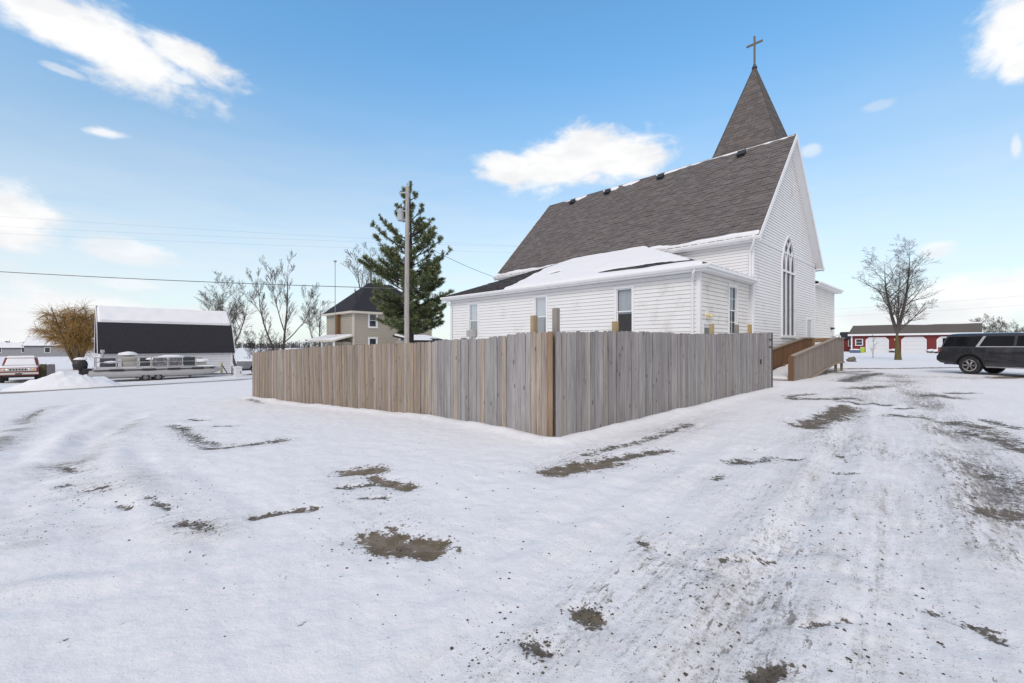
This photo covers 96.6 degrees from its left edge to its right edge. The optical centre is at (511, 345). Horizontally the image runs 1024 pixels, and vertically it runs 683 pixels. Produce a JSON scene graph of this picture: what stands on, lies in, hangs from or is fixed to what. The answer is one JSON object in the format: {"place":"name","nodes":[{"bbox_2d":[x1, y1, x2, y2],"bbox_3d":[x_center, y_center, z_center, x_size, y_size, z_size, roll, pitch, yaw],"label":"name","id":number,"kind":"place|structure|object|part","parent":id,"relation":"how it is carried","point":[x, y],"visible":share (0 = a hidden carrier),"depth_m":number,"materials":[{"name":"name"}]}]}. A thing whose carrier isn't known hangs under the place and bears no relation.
{"place":"outdoors","nodes":[
{"label":"outdoors","id":0,"kind":"place"},
{"bbox_2d":[0,377,251,393],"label":"road","id":1,"kind":"structure","parent":0,"point":[139,384],"depth_m":26.66,"materials":[{"name":"white snow"}]},
{"bbox_2d":[3,233,508,252],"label":"overhead wire","id":2,"kind":"object","parent":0,"point":[231,243],"visible":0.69,"depth_m":65.47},
{"bbox_2d":[1,216,511,245],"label":"overhead wire","id":3,"kind":"object","parent":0,"point":[222,230],"visible":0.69,"depth_m":64.82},
{"bbox_2d":[0,226,514,246],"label":"overhead wire","id":4,"kind":"object","parent":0,"point":[244,237],"visible":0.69,"depth_m":65.67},
{"bbox_2d":[0,346,1023,682],"bbox_3d":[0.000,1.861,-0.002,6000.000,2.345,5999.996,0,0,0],"label":"ground","id":5,"kind":"structure","parent":0,"point":[90,594],"depth_m":3.81,"materials":[{"name":"white snow"}]},
{"bbox_2d":[0,342,23,355],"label":"house","id":6,"kind":"structure","parent":5,"relation":"on","point":[12,349],"depth_m":106.70,"materials":[{"name":"grey"}]},
{"bbox_2d":[0,356,39,382],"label":"pickup truck","id":7,"kind":"object","parent":5,"relation":"on","point":[18,366],"visible":0.87,"depth_m":29.19,"materials":[{"name":"paint"}]},
{"bbox_2d":[39,363,46,377],"bbox_3d":[-30.822,1.840,30.000,0.340,1.438,0.272,0,0,-29],"label":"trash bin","id":8,"kind":"object","parent":5,"relation":"on","point":[43,370],"visible":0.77,"depth_m":29.90,"materials":[{"name":"green plastic"}]},
{"bbox_2d":[22,336,79,356],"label":"house","id":9,"kind":"structure","parent":5,"relation":"on","point":[34,347],"depth_m":101.61,"materials":[{"name":"grey"}]},
{"bbox_2d":[44,347,50,352],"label":"window","id":10,"kind":"structure","parent":9,"relation":"in","point":[46,349],"depth_m":101.80,"materials":[{"name":"white paint"}]},
{"bbox_2d":[47,363,54,375],"bbox_3d":[-30.329,1.850,30.000,0.336,1.438,0.420,0,0,44],"label":"wooden post","id":11,"kind":"object","parent":5,"relation":"on","point":[50,368],"visible":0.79,"depth_m":29.86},
{"bbox_2d":[25,297,96,369],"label":"willow tree","id":12,"kind":"object","parent":5,"relation":"on","point":[80,326],"visible":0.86,"depth_m":41.98,"materials":[{"name":"brown plant"}]},
{"bbox_2d":[1,371,120,390],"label":"snow pile","id":13,"kind":"object","parent":5,"relation":"on","point":[60,380],"visible":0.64,"depth_m":24.62,"materials":[{"name":"white snow"}]},
{"bbox_2d":[0,340,325,347],"bbox_3d":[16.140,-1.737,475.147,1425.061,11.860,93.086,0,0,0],"label":"distant woods","id":14,"kind":"object","parent":5,"relation":"on","point":[295,345],"visible":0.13,"depth_m":453.32,"materials":[{"name":"brown plant"}]},
{"bbox_2d":[94,305,234,372],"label":"gambrel shed","id":15,"kind":"structure","parent":5,"relation":"on","point":[149,332],"depth_m":37.23,"materials":[{"name":"metal"}]},
{"bbox_2d":[109,362,233,380],"bbox_3d":[-25.183,1.862,33.651,8.216,1.150,2.330,0,0,-44],"label":"trailer","id":16,"kind":"object","parent":5,"relation":"on","point":[148,377],"visible":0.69,"depth_m":32.98,"materials":[{"name":"metal"}]},
{"bbox_2d":[72,350,221,377],"bbox_3d":[-25.952,1.297,32.902,8.355,2.080,2.410,0,0,-44],"label":"pontoon boat","id":17,"kind":"object","parent":16,"relation":"on","point":[165,365],"visible":0.95,"depth_m":31.87,"materials":[{"name":"metal"}]},
{"bbox_2d":[197,272,262,366],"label":"bare tree","id":18,"kind":"object","parent":5,"relation":"on","point":[233,316],"visible":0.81,"depth_m":47.94,"materials":[{"name":"grey plant"}]},
{"bbox_2d":[233,366,242,377],"bbox_3d":[-20.129,1.939,33.500,0.500,0.929,0.460,0,0,-44],"label":"utility box","id":19,"kind":"object","parent":5,"relation":"on","point":[237,371],"visible":0.81,"depth_m":33.35,"materials":[{"name":"white paint"}]},
{"bbox_2d":[237,359,251,371],"bbox_3d":[-19.514,1.347,37.007,4.560,1.835,1.940,0,0,-19],"label":"pickup truck","id":20,"kind":"object","parent":5,"relation":"on","point":[245,364],"visible":0.04,"depth_m":35.59,"materials":[{"name":"paint"}]},
{"bbox_2d":[243,326,285,358],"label":"bare shrub","id":21,"kind":"object","parent":5,"relation":"on","point":[263,345],"visible":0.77,"depth_m":43.96,"materials":[{"name":"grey plant"}]},
{"bbox_2d":[245,250,322,349],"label":"bare tree","id":22,"kind":"object","parent":5,"relation":"on","point":[285,297],"visible":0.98,"depth_m":45.01,"materials":[{"name":"grey plant"}]},
{"bbox_2d":[299,300,333,346],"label":"bare tree","id":23,"kind":"object","parent":5,"relation":"on","point":[311,326],"visible":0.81,"depth_m":61.94,"materials":[{"name":"grey plant"}]},
{"bbox_2d":[341,242,388,291],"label":"bare tree","id":24,"kind":"object","parent":5,"relation":"on","point":[367,271],"visible":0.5,"depth_m":65.81,"materials":[{"name":"grey plant"}]},
{"bbox_2d":[308,260,436,346],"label":"beige house","id":25,"kind":"structure","parent":5,"relation":"on","point":[350,319],"depth_m":49.79,"materials":[{"name":"beige wood"}]},
{"bbox_2d":[368,314,377,327],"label":"window","id":26,"kind":"structure","parent":25,"relation":"in","point":[371,318],"depth_m":49.64,"materials":[{"name":"white paint"}]},
{"bbox_2d":[368,337,377,344],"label":"window","id":27,"kind":"structure","parent":25,"relation":"in","point":[371,340],"depth_m":49.64,"materials":[{"name":"white paint"}]},
{"bbox_2d":[397,183,408,342],"bbox_3d":[-5.955,-3.361,24.962,0.642,11.178,0.363,0,0,0],"label":"utility pole","id":28,"kind":"object","parent":5,"relation":"on","point":[400,214],"visible":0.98,"depth_m":24.90,"materials":[{"name":"grey wood"}]},
{"bbox_2d":[0,271,403,288],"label":"overhead wire","id":29,"kind":"object","parent":28,"relation":"attached to","point":[204,281],"visible":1,"depth_m":25.48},
{"bbox_2d":[409,237,492,276],"bbox_3d":[-3.394,-5.350,28.204,0.024,1.324,7.906,0,0,36],"label":"overhead wire","id":30,"kind":"object","parent":28,"relation":"attached to","point":[449,258],"visible":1,"depth_m":27.58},
{"bbox_2d":[357,181,454,342],"bbox_3d":[-6.911,-4.450,30.974,6.208,13.713,6.171,0,0,0],"label":"spruce tree","id":31,"kind":"object","parent":5,"relation":"on","point":[430,308],"visible":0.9,"depth_m":30.32,"materials":[{"name":"green plant"}]},
{"bbox_2d":[393,334,443,343],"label":"shed","id":32,"kind":"structure","parent":5,"relation":"on","point":[422,338],"depth_m":47.70,"materials":[{"name":"grey"}]},
{"bbox_2d":[252,308,772,436],"bbox_3d":[-1.470,0.773,12.655,19.558,2.910,8.748,0,0,9],"label":"privacy fence","id":33,"kind":"object","parent":5,"relation":"on","point":[555,381],"visible":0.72,"depth_m":10.35,"materials":[{"name":"brown wood"}]},
{"bbox_2d":[3,407,1021,682],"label":"soil crumbs","id":34,"kind":"object","parent":5,"relation":"on","point":[773,673],"visible":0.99,"depth_m":2.78,"materials":[{"name":"brown soil"}]},
{"bbox_2d":[440,36,843,346],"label":"church","id":35,"kind":"structure","parent":5,"relation":"on","point":[724,239],"depth_m":23.46,"materials":[{"name":"white wood"}]},
{"bbox_2d":[466,302,478,338],"bbox_3d":[-2.234,-1.419,25.755,0.465,2.102,0.980,0,0,-44],"label":"window","id":36,"kind":"structure","parent":35,"relation":"in","point":[473,307],"depth_m":25.82,"materials":[{"name":"white glass"}]},
{"bbox_2d":[533,294,547,331],"bbox_3d":[1.426,-1.439,22.199,0.185,2.062,0.920,0,0,-44],"label":"window","id":37,"kind":"structure","parent":35,"relation":"in","point":[542,300],"depth_m":22.24,"materials":[{"name":"white glass"}]},
{"bbox_2d":[614,285,633,331],"bbox_3d":[4.672,-1.439,18.870,0.185,2.062,0.920,0,0,-44],"label":"window","id":38,"kind":"structure","parent":35,"relation":"in","point":[623,295],"depth_m":18.92,"materials":[{"name":"white glass"}]},
{"bbox_2d":[702,321,711,333],"bbox_3d":[7.254,0.250,17.027,0.800,2.300,0.102,0,0,-44],"label":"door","id":39,"kind":"structure","parent":35,"relation":"in","point":[705,325],"depth_m":16.92,"materials":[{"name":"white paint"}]},
{"bbox_2d":[728,283,737,333],"bbox_3d":[9.060,-1.474,18.842,0.960,2.132,0.185,0,0,-44],"label":"window","id":40,"kind":"structure","parent":35,"relation":"in","point":[730,290],"depth_m":19.03,"materials":[{"name":"white paint"}]},
{"bbox_2d":[781,235,796,337],"bbox_3d":[14.219,-3.082,23.736,2.520,5.323,0.460,0,0,-44],"label":"gothic window","id":41,"kind":"structure","parent":35,"relation":"in","point":[786,246],"depth_m":23.87,"materials":[{"name":"white paint"}]},
{"bbox_2d":[806,318,811,337],"bbox_3d":[17.221,-0.540,26.458,1.040,2.120,0.095,0,0,-44],"label":"door","id":42,"kind":"structure","parent":35,"relation":"in","point":[808,321],"depth_m":26.41,"materials":[{"name":"white paint"}]},
{"bbox_2d":[773,337,844,380],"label":"wheelchair ramp","id":43,"kind":"structure","parent":5,"relation":"on","point":[800,359],"depth_m":21.29,"materials":[{"name":"brown wood"}]},
{"bbox_2d":[840,332,850,350],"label":"red shed","id":44,"kind":"structure","parent":5,"relation":"on","point":[847,341],"depth_m":81.40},
{"bbox_2d":[846,357,856,361],"bbox_3d":[28.282,1.238,38.019,0.839,0.721,0.646,0,0,-17],"label":"boulder","id":45,"kind":"object","parent":5,"relation":"on","point":[851,359],"visible":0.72,"depth_m":37.86,"materials":[{"name":"stone"}]},
{"bbox_2d":[849,349,860,352],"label":"storage chest","id":46,"kind":"object","parent":5,"relation":"on","point":[854,350],"visible":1,"depth_m":69.76,"materials":[{"name":"plastic"}]},
{"bbox_2d":[854,235,941,359],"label":"bare tree","id":47,"kind":"object","parent":5,"relation":"on","point":[897,311],"visible":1,"depth_m":41.61,"materials":[{"name":"grey plant"}]},
{"bbox_2d":[848,322,981,352],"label":"red barn","id":48,"kind":"structure","parent":5,"relation":"on","point":[918,337],"depth_m":70.29,"materials":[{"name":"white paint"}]},
{"bbox_2d":[855,339,862,345],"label":"window","id":49,"kind":"structure","parent":48,"relation":"in","point":[857,342],"depth_m":74.44,"materials":[{"name":"white paint"}]},
{"bbox_2d":[866,337,888,351],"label":"garage door","id":50,"kind":"structure","parent":48,"relation":"in","point":[882,345],"depth_m":72.61,"materials":[{"name":"white paint"}]},
{"bbox_2d":[901,337,926,352],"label":"garage door","id":51,"kind":"structure","parent":48,"relation":"in","point":[908,344],"depth_m":69.44,"materials":[{"name":"white paint"}]},
{"bbox_2d":[937,336,946,348],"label":"garage door","id":52,"kind":"structure","parent":48,"relation":"in","point":[940,340],"depth_m":67.37,"materials":[{"name":"white paint"}]},
{"bbox_2d":[936,332,1023,373],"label":"parked suv","id":53,"kind":"object","parent":5,"relation":"on","point":[976,353],"visible":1,"depth_m":20.66,"materials":[{"name":"grey paint"}]},
{"bbox_3d":[21.069,-0.214,21.340,0.137,0.450,1.420,0,0,-18],"label":"side window","id":54,"kind":"part","parent":53,"relation":"part of","materials":[{"name":"black glass"}]},
{"bbox_3d":[21.449,-0.214,20.170,0.137,0.450,1.120,0,0,-18],"label":"side window","id":55,"kind":"part","parent":53,"relation":"part of","materials":[{"name":"black glass"}]},
{"bbox_3d":[21.811,-0.214,19.057,0.137,0.450,1.020,0,0,-18],"label":"side window","id":56,"kind":"part","parent":53,"relation":"part of","materials":[{"name":"black glass"}]},
{"bbox_2d":[970,313,1002,332],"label":"bare tree","id":57,"kind":"object","parent":5,"relation":"on","point":[988,327],"visible":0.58,"depth_m":127.47,"materials":[{"name":"grey plant"}]},
{"bbox_2d":[990,316,1017,332],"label":"bare tree","id":58,"kind":"object","parent":5,"relation":"on","point":[1003,325],"visible":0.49,"depth_m":131.84,"materials":[{"name":"grey plant"}]},
{"bbox_2d":[1008,324,1023,331],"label":"bare tree","id":59,"kind":"object","parent":5,"relation":"on","point":[1016,326],"visible":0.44,"depth_m":139.75,"materials":[{"name":"grey plant"}]},
{"bbox_2d":[0,0,1023,345],"label":"sky","id":60,"kind":"structure","parent":0,"point":[302,119],"materials":[{"name":"blue"}]}
]}

